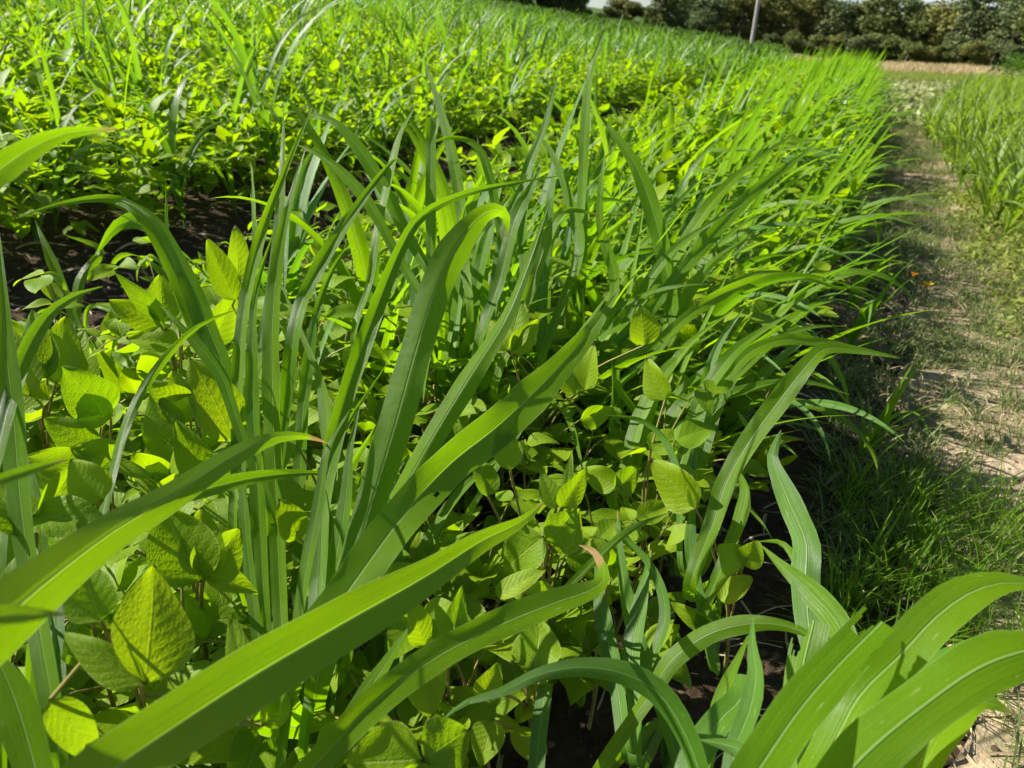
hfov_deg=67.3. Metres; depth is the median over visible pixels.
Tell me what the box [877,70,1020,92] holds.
path grass
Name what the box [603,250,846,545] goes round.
sorghum plant
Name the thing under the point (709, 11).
tree
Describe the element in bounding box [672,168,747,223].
sorghum plant
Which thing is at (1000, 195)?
sorghum plant
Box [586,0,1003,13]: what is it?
sky
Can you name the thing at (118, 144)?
sorghum plant
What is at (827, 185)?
sorghum plant
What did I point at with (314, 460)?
bean plant
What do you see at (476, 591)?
bean plant
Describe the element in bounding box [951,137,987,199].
sorghum plant
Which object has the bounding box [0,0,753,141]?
sorghum foliage
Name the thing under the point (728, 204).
sorghum plant
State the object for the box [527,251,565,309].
bean plant
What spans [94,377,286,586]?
bean plant
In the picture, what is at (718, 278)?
bean plant
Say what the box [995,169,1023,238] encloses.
sorghum plant
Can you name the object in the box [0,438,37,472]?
bean plant
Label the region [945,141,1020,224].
sorghum plant
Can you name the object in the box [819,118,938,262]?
sorghum plant
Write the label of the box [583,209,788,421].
sorghum plant
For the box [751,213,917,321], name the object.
sorghum plant
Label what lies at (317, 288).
bean plant
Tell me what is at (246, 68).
sorghum plant
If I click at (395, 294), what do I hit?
bean plant
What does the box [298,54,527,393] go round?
sorghum plant
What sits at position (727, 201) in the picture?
sorghum plant
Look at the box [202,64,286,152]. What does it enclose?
sorghum plant
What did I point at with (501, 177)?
bean plant
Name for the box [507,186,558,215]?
bean plant
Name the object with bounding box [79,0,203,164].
sorghum plant
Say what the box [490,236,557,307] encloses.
bean plant
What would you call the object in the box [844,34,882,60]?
shrub
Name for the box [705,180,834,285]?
sorghum plant
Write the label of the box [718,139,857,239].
sorghum plant
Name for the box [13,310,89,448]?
bean plant
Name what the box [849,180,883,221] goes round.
sorghum plant
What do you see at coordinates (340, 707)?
bean plant
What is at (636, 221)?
bean plant
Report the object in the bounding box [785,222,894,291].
sorghum plant
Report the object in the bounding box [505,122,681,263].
sorghum plant
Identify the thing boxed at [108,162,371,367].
sorghum plant
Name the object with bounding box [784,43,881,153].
sorghum plant
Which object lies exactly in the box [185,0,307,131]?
sorghum plant
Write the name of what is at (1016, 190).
sorghum plant
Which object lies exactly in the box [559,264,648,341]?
bean plant
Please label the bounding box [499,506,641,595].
bean plant
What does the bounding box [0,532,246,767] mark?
bean plant
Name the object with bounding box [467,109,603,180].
sorghum plant
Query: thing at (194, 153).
sorghum plant
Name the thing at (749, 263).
sorghum plant
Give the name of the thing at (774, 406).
sorghum plant
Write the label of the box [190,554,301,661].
bean plant
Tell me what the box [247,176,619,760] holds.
sorghum plant
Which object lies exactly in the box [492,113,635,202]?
sorghum plant
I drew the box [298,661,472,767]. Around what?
bean plant
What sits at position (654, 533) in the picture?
bean plant
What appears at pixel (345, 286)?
bean plant
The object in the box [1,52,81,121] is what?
sorghum plant
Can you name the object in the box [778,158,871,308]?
sorghum plant
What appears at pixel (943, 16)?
tree
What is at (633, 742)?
sorghum plant
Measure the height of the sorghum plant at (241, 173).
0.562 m
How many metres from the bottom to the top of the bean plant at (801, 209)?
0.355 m
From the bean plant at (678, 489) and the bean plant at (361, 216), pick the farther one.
the bean plant at (361, 216)
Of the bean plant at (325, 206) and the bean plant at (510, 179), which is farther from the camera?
the bean plant at (510, 179)
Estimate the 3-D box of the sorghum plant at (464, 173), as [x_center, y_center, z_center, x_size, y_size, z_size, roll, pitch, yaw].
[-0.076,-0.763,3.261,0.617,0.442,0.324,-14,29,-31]
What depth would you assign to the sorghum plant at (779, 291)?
2.15 m
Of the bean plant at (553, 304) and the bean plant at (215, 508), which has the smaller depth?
the bean plant at (215, 508)
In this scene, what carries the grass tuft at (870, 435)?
on the ground at (574, 738)
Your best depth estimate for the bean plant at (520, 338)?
1.20 m
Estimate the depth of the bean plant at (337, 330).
1.44 m
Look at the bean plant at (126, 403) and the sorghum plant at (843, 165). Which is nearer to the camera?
the bean plant at (126, 403)
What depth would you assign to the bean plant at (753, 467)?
1.33 m
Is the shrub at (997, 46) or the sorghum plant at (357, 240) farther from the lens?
the shrub at (997, 46)
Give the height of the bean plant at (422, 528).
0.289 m
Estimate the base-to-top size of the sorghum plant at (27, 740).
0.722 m
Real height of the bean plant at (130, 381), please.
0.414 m
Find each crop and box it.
[318,0,807,82]
[445,0,791,59]
[989,51,1023,76]
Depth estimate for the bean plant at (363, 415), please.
1.38 m
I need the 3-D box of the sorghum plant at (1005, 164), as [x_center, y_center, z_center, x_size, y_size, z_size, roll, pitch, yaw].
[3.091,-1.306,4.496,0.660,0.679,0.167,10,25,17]
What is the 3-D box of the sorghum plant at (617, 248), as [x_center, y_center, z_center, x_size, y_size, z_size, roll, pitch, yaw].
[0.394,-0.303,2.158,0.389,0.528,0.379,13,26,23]
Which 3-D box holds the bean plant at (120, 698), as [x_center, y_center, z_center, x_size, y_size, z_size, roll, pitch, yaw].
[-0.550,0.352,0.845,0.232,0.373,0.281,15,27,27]
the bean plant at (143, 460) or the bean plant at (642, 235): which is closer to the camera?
the bean plant at (143, 460)
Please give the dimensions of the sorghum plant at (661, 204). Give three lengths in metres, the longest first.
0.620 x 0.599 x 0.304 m
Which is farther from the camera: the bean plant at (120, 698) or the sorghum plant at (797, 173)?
the sorghum plant at (797, 173)
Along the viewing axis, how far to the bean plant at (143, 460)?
1.10 m
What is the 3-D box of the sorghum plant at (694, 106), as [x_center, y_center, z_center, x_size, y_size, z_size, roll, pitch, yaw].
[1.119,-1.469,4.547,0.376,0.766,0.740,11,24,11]
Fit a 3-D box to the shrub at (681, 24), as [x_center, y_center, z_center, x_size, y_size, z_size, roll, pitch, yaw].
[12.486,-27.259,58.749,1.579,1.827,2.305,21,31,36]
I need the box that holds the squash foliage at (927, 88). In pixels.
[877,77,964,128]
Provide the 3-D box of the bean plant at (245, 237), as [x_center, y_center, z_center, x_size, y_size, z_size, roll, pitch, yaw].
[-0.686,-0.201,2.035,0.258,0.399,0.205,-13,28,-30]
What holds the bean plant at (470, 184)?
on the ground at (574, 738)
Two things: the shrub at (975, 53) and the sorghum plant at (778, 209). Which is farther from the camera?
the shrub at (975, 53)
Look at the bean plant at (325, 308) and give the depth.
1.48 m
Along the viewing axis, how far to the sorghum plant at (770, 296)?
1.75 m
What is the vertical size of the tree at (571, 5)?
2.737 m
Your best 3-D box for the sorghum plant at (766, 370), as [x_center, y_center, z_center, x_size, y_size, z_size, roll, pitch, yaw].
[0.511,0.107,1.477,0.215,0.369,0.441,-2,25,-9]
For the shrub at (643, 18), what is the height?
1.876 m
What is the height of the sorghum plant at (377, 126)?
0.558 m
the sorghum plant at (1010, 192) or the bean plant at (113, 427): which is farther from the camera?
the sorghum plant at (1010, 192)
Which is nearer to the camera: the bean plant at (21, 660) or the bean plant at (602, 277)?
the bean plant at (21, 660)
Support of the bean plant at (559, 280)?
on the ground at (574, 738)
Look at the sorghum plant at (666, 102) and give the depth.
5.10 m
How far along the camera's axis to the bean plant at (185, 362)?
1.25 m
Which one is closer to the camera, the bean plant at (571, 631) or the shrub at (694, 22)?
the bean plant at (571, 631)
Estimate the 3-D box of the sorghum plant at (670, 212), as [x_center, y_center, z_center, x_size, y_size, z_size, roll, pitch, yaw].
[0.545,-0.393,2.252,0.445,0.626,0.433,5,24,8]
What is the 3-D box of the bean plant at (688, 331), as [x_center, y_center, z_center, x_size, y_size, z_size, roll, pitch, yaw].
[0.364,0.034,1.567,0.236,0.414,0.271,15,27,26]
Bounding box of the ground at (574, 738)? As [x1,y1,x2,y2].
[0,0,978,767]
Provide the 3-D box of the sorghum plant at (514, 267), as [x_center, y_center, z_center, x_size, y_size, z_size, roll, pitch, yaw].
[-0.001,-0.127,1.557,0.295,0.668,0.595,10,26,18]
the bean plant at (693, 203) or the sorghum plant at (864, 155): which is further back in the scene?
the sorghum plant at (864, 155)
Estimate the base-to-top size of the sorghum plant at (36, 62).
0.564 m
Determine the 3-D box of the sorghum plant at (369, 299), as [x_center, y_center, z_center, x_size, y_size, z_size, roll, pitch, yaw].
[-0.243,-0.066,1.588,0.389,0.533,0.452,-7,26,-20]
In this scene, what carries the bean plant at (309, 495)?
on the ground at (574, 738)
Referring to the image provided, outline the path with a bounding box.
[877,98,1023,767]
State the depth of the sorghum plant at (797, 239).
2.57 m
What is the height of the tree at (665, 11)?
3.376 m
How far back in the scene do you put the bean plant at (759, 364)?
1.76 m
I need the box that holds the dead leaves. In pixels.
[1,145,918,641]
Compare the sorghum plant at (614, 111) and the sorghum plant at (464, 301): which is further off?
the sorghum plant at (614, 111)
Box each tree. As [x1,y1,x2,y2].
[545,0,563,8]
[555,0,588,12]
[568,0,589,9]
[605,0,639,18]
[643,0,690,28]
[678,0,696,28]
[689,0,731,36]
[718,0,769,39]
[748,0,806,52]
[753,0,814,39]
[781,2,830,53]
[788,0,836,54]
[809,0,881,55]
[840,0,918,60]
[877,8,912,60]
[887,14,909,59]
[894,0,937,60]
[917,0,992,64]
[939,0,1012,65]
[966,0,1023,65]
[1010,5,1023,46]
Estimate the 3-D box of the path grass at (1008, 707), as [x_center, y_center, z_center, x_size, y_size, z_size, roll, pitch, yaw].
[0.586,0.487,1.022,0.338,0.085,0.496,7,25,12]
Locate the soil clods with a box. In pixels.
[2,141,1023,763]
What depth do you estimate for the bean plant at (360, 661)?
0.85 m
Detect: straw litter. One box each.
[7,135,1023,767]
[950,687,1023,767]
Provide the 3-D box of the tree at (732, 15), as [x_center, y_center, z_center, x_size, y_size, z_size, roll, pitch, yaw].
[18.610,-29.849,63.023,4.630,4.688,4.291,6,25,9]
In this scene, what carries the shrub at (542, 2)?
on the ground at (574, 738)
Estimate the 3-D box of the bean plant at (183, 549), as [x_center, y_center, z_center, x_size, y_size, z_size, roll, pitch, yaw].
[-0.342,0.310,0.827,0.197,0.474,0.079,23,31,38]
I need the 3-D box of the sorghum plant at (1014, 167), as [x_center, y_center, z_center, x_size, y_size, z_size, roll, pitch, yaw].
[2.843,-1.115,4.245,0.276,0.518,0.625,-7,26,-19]
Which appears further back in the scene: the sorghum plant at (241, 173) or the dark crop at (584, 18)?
the dark crop at (584, 18)
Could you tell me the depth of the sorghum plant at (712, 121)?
4.57 m
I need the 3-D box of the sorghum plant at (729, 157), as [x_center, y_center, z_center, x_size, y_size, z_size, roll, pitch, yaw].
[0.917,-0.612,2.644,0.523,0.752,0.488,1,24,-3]
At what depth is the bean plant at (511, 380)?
1.45 m
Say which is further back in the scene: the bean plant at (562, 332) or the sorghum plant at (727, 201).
the sorghum plant at (727, 201)
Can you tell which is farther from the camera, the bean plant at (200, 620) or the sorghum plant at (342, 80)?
the sorghum plant at (342, 80)
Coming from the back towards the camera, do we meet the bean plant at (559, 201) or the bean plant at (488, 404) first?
the bean plant at (559, 201)
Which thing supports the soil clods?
on the ground at (574, 738)
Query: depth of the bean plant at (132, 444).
1.22 m
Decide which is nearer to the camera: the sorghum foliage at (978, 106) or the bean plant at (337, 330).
the bean plant at (337, 330)
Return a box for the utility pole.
[750,0,759,42]
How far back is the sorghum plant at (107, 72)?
3.81 m
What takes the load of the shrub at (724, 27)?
on the ground at (574, 738)
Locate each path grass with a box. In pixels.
[770,91,1023,767]
[860,622,1023,767]
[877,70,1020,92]
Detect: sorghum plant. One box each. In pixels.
[0,0,13,66]
[0,0,84,214]
[0,63,77,116]
[0,126,326,666]
[0,134,50,209]
[0,239,102,767]
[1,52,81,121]
[1,54,141,171]
[1,88,98,232]
[1,121,131,250]
[3,73,16,99]
[11,106,115,199]
[14,50,130,122]
[15,185,250,635]
[30,41,66,107]
[35,213,229,355]
[37,36,144,92]
[37,309,116,350]
[40,27,135,130]
[46,20,82,110]
[60,502,543,767]
[61,308,240,663]
[67,29,194,150]
[68,69,238,228]
[69,0,182,165]
[75,25,149,192]
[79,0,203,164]
[87,46,200,165]
[97,62,243,131]
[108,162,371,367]
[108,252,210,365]
[110,143,178,236]
[122,109,229,191]
[154,53,246,215]
[161,108,403,767]
[168,38,274,153]
[173,0,331,131]
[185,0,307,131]
[189,242,228,276]
[190,194,353,307]
[199,80,253,187]
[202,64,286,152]
[204,0,343,198]
[216,92,426,424]
[218,172,293,227]
[236,71,317,137]
[241,8,310,127]
[245,181,494,399]
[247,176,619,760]
[279,78,398,364]
[293,545,609,767]
[296,83,359,188]
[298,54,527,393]
[300,59,374,155]
[302,100,410,173]
[304,83,403,148]
[314,215,444,379]
[316,76,426,165]
[326,64,359,136]
[330,69,424,159]
[336,92,458,247]
[342,128,535,246]
[354,165,370,231]
[377,86,426,155]
[377,103,585,377]
[389,104,528,264]
[391,149,617,387]
[417,155,577,239]
[423,196,550,439]
[439,157,547,199]
[440,137,594,218]
[445,616,763,767]
[465,66,637,515]
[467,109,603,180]
[471,211,763,396]
[476,137,501,198]
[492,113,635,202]
[502,192,715,467]
[503,107,530,160]
[504,510,807,767]
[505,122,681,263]
[510,79,669,290]
[517,150,551,184]
[526,72,667,174]
[527,118,689,304]
[549,213,848,416]
[551,106,736,309]
[566,65,723,247]
[567,18,819,426]
[568,145,797,340]
[569,60,649,152]
[572,69,594,148]
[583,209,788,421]
[589,120,686,225]
[589,171,683,304]
[600,316,877,484]
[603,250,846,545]
[606,270,896,576]
[606,342,898,675]
[608,156,680,253]
[610,105,635,116]
[612,123,697,197]
[625,120,697,244]
[630,196,817,299]
[631,131,791,271]
[637,130,690,173]
[638,83,689,141]
[638,224,728,274]
[643,51,672,118]
[648,103,773,194]
[650,105,732,171]
[655,250,828,362]
[661,138,819,235]
[664,98,667,131]
[665,76,752,175]
[670,227,919,384]
[671,160,848,356]
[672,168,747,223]
[674,150,783,229]
[675,78,735,166]
[675,185,830,266]
[680,99,780,219]
[680,128,780,257]
[680,170,787,206]
[681,147,805,218]
[683,67,730,141]
[686,63,780,145]
[686,198,785,249]
[692,83,714,138]
[696,125,775,198]
[698,65,736,137]
[700,572,1023,767]
[703,244,825,335]
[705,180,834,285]
[706,91,858,225]
[710,57,845,221]
[710,331,904,462]
[713,71,781,175]
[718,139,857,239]
[719,203,935,446]
[721,91,761,125]
[721,180,855,256]
[721,232,834,284]
[723,120,848,296]
[727,148,872,271]
[730,87,806,145]
[732,57,850,187]
[733,243,885,329]
[741,61,852,166]
[741,165,860,238]
[743,63,844,192]
[746,128,846,224]
[748,95,807,162]
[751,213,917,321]
[758,144,867,215]
[759,430,857,645]
[762,92,818,150]
[769,165,845,199]
[770,272,880,354]
[774,110,881,213]
[775,160,851,200]
[775,182,846,230]
[777,114,859,200]
[777,186,952,300]
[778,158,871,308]
[783,197,866,229]
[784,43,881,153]
[784,103,845,199]
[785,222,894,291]
[786,109,925,306]
[787,127,835,137]
[789,234,923,317]
[795,158,888,197]
[804,105,871,142]
[807,190,888,269]
[807,198,908,254]
[809,134,873,175]
[809,171,905,227]
[812,122,867,138]
[812,174,868,229]
[818,143,886,190]
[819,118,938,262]
[823,121,897,235]
[823,126,904,178]
[823,158,876,179]
[823,177,881,220]
[828,210,880,263]
[829,259,913,364]
[833,135,908,176]
[834,151,888,187]
[836,97,892,197]
[837,92,929,224]
[840,206,881,250]
[844,245,901,315]
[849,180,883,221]
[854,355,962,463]
[937,157,1023,229]
[941,119,1023,199]
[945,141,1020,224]
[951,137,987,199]
[962,157,1023,226]
[973,142,1019,203]
[974,155,1023,238]
[979,139,1023,217]
[983,148,1020,198]
[984,140,1017,198]
[992,136,1023,218]
[995,104,1022,190]
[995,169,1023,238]
[1000,120,1023,148]
[1002,201,1023,209]
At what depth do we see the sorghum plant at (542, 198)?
2.11 m
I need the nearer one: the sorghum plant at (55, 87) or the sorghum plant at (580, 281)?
the sorghum plant at (580, 281)
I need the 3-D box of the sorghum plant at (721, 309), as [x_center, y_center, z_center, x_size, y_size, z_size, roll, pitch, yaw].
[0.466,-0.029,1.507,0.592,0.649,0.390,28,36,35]
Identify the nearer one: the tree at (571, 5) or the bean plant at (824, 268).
the bean plant at (824, 268)
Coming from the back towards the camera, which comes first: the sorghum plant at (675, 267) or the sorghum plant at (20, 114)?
the sorghum plant at (20, 114)
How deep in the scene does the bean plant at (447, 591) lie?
0.94 m
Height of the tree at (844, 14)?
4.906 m
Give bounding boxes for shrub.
[510,0,530,3]
[534,0,548,6]
[581,8,592,13]
[596,5,623,17]
[618,0,645,20]
[640,14,647,23]
[663,16,685,27]
[687,15,707,32]
[709,22,730,37]
[730,24,751,39]
[760,32,779,44]
[782,32,802,53]
[800,33,828,57]
[818,34,848,58]
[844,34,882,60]
[854,31,904,61]
[893,39,925,62]
[920,46,940,63]
[928,43,954,64]
[958,40,992,67]
[975,38,1016,65]
[1000,45,1023,66]
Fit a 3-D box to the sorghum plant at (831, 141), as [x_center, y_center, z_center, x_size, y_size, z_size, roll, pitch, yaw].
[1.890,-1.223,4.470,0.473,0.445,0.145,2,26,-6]
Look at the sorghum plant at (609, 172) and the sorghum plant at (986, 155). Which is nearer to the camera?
the sorghum plant at (609, 172)
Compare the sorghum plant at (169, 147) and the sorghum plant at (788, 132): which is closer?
the sorghum plant at (169, 147)
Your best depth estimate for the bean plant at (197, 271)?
1.83 m
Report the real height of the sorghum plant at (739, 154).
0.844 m
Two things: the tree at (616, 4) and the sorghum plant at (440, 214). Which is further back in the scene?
the tree at (616, 4)
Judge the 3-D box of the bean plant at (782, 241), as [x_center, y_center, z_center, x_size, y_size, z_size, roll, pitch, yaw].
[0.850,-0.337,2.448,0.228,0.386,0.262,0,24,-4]
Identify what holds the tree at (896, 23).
on the ground at (574, 738)
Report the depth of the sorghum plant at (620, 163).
2.87 m
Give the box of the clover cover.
[930,187,1023,337]
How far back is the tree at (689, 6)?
73.18 m
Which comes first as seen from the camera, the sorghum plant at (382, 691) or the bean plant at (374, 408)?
the sorghum plant at (382, 691)
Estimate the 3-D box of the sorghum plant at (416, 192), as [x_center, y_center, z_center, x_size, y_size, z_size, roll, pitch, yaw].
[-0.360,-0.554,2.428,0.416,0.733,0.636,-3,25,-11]
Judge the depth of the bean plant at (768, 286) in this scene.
1.85 m
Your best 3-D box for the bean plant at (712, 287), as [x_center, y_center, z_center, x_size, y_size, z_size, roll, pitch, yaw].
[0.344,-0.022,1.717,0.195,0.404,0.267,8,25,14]
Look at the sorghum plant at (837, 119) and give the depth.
5.03 m
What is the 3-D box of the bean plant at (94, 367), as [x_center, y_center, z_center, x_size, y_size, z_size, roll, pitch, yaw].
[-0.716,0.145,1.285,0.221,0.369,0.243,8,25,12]
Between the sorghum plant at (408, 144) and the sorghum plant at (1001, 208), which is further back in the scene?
the sorghum plant at (408, 144)
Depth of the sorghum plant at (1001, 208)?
4.00 m
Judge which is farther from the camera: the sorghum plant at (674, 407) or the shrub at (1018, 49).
the shrub at (1018, 49)
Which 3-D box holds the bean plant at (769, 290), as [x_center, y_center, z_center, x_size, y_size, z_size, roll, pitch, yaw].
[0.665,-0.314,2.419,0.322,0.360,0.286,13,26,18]
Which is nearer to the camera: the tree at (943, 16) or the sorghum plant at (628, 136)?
the sorghum plant at (628, 136)
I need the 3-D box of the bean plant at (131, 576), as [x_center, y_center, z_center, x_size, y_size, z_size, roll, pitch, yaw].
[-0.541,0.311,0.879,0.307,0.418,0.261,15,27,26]
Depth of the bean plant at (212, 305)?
1.54 m
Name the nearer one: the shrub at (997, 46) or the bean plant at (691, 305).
the bean plant at (691, 305)
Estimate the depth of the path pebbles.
2.13 m
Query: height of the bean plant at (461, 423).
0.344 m
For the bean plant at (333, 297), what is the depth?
1.64 m
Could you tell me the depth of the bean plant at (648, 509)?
1.09 m
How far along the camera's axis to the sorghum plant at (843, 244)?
3.55 m
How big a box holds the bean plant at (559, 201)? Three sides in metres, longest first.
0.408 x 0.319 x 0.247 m
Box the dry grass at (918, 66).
[785,53,1023,75]
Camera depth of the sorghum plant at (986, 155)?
4.68 m
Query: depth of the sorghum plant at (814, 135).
4.91 m
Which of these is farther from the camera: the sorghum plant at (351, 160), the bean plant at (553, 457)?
the sorghum plant at (351, 160)
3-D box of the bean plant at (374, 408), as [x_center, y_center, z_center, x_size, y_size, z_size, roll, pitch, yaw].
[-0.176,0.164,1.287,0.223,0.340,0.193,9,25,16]
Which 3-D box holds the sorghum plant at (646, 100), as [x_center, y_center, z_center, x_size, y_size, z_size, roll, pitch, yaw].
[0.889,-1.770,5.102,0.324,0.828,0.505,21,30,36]
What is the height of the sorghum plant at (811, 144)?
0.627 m
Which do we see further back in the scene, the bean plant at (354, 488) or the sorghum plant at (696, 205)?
the sorghum plant at (696, 205)
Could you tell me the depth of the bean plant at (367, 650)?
0.93 m
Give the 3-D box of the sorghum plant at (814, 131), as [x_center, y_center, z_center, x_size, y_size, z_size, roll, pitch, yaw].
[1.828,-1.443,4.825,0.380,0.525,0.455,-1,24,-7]
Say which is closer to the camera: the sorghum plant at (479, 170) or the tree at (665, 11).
the sorghum plant at (479, 170)
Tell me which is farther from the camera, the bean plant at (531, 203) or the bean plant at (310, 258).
the bean plant at (531, 203)
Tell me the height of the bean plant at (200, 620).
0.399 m
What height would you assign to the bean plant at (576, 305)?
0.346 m
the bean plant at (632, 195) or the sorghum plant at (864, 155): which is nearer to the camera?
the bean plant at (632, 195)
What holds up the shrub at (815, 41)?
on the ground at (574, 738)
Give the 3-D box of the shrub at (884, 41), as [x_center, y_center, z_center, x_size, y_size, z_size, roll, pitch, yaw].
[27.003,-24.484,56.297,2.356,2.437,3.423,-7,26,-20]
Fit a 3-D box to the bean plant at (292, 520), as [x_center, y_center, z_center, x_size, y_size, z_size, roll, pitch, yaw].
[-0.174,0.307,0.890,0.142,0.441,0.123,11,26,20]
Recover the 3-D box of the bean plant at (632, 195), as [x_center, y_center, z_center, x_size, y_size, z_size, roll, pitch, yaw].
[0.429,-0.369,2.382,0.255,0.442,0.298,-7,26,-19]
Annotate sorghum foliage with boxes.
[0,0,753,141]
[513,42,924,172]
[910,65,1023,191]
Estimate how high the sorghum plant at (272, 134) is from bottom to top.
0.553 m
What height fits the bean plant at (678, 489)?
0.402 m
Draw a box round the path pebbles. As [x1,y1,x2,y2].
[848,161,1023,767]
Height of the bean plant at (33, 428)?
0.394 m
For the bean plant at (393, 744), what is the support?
on the ground at (574, 738)
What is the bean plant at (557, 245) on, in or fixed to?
on the ground at (574, 738)
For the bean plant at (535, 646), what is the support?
on the ground at (574, 738)
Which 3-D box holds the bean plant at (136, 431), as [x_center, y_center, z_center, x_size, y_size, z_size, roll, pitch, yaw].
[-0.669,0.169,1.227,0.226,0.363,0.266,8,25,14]
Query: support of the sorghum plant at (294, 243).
on the ground at (574, 738)
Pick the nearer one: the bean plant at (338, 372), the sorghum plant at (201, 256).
the bean plant at (338, 372)
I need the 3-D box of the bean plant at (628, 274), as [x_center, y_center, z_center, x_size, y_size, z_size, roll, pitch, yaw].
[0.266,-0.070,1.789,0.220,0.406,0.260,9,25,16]
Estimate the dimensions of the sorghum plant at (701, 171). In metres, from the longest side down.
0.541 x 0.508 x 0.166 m
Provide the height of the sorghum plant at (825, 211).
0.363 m
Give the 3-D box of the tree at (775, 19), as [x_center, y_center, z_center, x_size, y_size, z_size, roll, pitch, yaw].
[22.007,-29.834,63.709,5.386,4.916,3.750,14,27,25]
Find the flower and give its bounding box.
[922,281,933,288]
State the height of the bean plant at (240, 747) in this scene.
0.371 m
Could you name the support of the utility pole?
on the ground at (574, 738)
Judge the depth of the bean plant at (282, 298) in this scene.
1.59 m
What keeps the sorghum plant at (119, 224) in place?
on the ground at (574, 738)
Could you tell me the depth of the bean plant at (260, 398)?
1.37 m
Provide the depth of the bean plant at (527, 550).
0.79 m
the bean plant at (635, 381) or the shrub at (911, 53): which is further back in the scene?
the shrub at (911, 53)
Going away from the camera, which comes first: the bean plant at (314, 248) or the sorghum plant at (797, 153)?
the bean plant at (314, 248)
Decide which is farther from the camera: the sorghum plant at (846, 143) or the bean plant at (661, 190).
the sorghum plant at (846, 143)
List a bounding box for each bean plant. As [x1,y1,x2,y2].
[0,140,15,256]
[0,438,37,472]
[0,459,112,578]
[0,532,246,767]
[7,564,147,767]
[12,320,145,475]
[12,649,138,714]
[13,269,140,417]
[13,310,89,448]
[18,309,139,370]
[19,501,304,767]
[20,656,25,665]
[25,400,67,438]
[25,409,123,480]
[26,348,124,505]
[28,365,119,510]
[34,451,218,638]
[39,457,152,563]
[42,321,139,409]
[43,565,290,755]
[44,384,144,492]
[49,531,288,749]
[50,328,117,408]
[87,254,206,351]
[94,348,141,496]
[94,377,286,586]
[95,236,206,306]
[96,315,188,437]
[99,478,334,646]
[100,320,190,404]
[105,329,136,459]
[106,354,192,426]
[107,368,198,495]
[108,225,248,371]
[109,492,291,656]
[111,284,231,363]
[122,347,261,455]
[134,297,222,353]
[134,390,314,454]
[143,357,263,474]
[145,485,291,604]
[146,507,258,659]
[162,355,318,468]
[171,735,261,767]
[176,586,369,767]
[186,360,263,425]
[187,287,311,353]
[190,346,319,468]
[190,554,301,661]
[191,267,200,274]
[192,235,270,262]
[193,649,374,767]
[198,271,207,281]
[206,269,359,397]
[207,421,408,556]
[209,472,418,650]
[246,323,374,447]
[248,218,272,268]
[248,279,338,351]
[248,296,390,475]
[249,309,384,432]
[251,230,320,304]
[257,287,335,352]
[260,406,314,517]
[266,192,336,262]
[276,488,411,575]
[279,263,359,363]
[279,276,395,437]
[280,346,339,370]
[281,208,329,322]
[287,518,350,599]
[288,465,452,720]
[289,646,422,749]
[295,375,379,469]
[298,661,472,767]
[302,226,348,275]
[303,213,382,264]
[303,249,352,306]
[304,268,360,345]
[305,303,380,447]
[308,291,390,433]
[310,380,444,517]
[313,212,348,260]
[316,294,350,375]
[322,396,422,473]
[324,226,355,273]
[324,231,396,275]
[324,303,497,512]
[324,348,428,448]
[337,269,423,340]
[343,241,388,258]
[344,219,389,274]
[344,717,469,767]
[347,258,418,282]
[354,301,489,512]
[362,212,369,232]
[362,383,467,492]
[366,320,447,448]
[376,384,484,529]
[378,239,386,264]
[380,255,402,341]
[386,167,425,244]
[387,592,582,767]
[391,231,425,275]
[391,287,398,301]
[393,250,489,390]
[395,530,502,686]
[404,459,461,536]
[405,506,520,605]
[407,585,467,717]
[408,489,566,611]
[423,398,531,537]
[434,345,506,386]
[436,556,532,700]
[452,413,577,521]
[461,388,566,509]
[463,180,532,219]
[464,244,563,369]
[469,518,615,708]
[471,260,571,375]
[471,621,560,766]
[472,432,586,530]
[473,437,587,624]
[476,308,570,488]
[486,299,659,525]
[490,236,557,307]
[490,392,642,553]
[496,169,537,203]
[496,171,538,207]
[498,267,586,371]
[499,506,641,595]
[500,189,541,216]
[504,406,583,488]
[504,473,668,612]
[505,256,634,447]
[505,293,577,430]
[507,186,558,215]
[527,220,604,338]
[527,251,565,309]
[528,199,533,209]
[529,168,574,207]
[532,191,563,263]
[547,418,628,497]
[548,520,691,729]
[551,288,608,425]
[552,240,595,282]
[553,236,562,289]
[554,179,615,256]
[554,199,562,207]
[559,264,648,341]
[562,363,635,457]
[565,464,713,633]
[573,405,657,523]
[575,266,629,441]
[578,352,648,457]
[578,352,687,465]
[581,358,715,575]
[585,245,614,305]
[585,257,652,295]
[590,228,624,283]
[594,237,651,294]
[600,270,664,356]
[601,164,670,256]
[601,228,648,292]
[601,234,706,356]
[601,393,707,561]
[602,363,704,496]
[604,211,637,260]
[605,161,642,211]
[605,287,708,427]
[614,173,646,232]
[614,380,733,577]
[621,190,645,245]
[622,208,676,248]
[627,244,651,268]
[632,285,719,423]
[633,179,697,247]
[633,281,709,358]
[637,234,707,357]
[639,394,769,535]
[650,459,763,677]
[654,275,780,402]
[660,307,782,457]
[666,307,753,473]
[669,193,721,234]
[670,174,688,231]
[675,238,782,328]
[677,190,738,216]
[680,230,771,295]
[686,268,773,412]
[687,301,740,355]
[698,263,796,406]
[701,219,774,302]
[706,388,805,498]
[709,285,774,396]
[716,221,776,310]
[724,207,789,304]
[741,229,794,265]
[741,261,845,349]
[752,222,826,306]
[754,199,828,269]
[785,191,839,272]
[794,226,846,292]
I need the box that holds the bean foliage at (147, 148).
[0,0,873,262]
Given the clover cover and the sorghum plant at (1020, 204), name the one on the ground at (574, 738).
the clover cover
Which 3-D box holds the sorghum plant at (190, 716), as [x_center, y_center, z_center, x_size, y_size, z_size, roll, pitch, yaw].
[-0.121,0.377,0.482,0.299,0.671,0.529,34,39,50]
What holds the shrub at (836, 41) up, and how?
on the ground at (574, 738)

